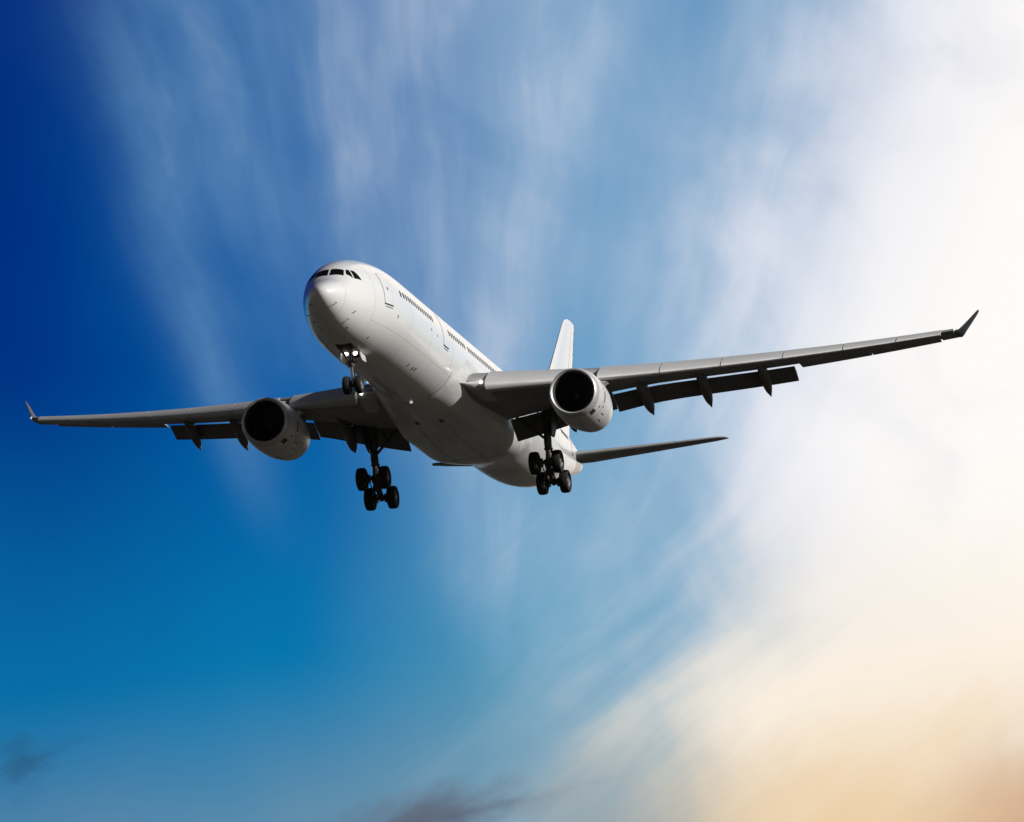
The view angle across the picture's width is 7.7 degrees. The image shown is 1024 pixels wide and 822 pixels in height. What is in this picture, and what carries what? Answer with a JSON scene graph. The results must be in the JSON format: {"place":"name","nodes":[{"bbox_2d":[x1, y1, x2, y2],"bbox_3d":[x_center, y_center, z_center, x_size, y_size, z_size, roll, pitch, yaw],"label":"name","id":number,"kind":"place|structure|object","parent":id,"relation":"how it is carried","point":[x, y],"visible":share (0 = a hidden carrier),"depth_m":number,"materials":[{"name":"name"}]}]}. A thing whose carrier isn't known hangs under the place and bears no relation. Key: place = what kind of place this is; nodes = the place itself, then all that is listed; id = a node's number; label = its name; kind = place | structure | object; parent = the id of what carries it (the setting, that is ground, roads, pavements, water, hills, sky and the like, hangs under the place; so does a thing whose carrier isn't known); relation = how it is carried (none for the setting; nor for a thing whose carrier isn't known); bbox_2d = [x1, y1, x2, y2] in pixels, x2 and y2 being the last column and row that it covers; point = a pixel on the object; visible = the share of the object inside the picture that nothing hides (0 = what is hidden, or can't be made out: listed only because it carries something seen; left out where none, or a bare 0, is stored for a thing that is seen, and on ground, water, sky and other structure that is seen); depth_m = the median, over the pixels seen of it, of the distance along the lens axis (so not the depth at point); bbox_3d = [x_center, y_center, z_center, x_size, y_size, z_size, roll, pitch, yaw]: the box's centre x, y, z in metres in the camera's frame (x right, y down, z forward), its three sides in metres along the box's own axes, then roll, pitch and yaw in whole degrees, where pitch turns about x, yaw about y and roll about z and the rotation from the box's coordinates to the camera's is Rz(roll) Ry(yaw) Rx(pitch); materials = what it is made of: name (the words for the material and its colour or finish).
{"place":"outdoors","nodes":[
{"label":"outdoors","id":0,"kind":"place"},
{"bbox_2d":[25,260,978,510],"bbox_3d":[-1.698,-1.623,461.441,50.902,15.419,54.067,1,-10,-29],"label":"airliner","id":1,"kind":"object","parent":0,"point":[439,390],"visible":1,"depth_m":450.74,"materials":[{"name":"white paint"}]},
{"bbox_2d":[375,273,393,308],"bbox_3d":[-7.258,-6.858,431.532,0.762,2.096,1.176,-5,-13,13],"label":"cabin door","id":2,"kind":"structure","parent":1,"relation":"in","point":[388,294],"depth_m":431.43,"materials":[{"name":"white paint"}]},
{"bbox_2d":[435,315,448,350],"bbox_3d":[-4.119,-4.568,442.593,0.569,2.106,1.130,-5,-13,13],"label":"cabin door","id":3,"kind":"structure","parent":1,"relation":"in","point":[446,343],"depth_m":442.52,"materials":[{"name":"white paint"}]},
{"bbox_2d":[0,0,1023,821],"label":"sky","id":4,"kind":"structure","parent":0,"point":[814,611],"materials":[{"name":"blue"}]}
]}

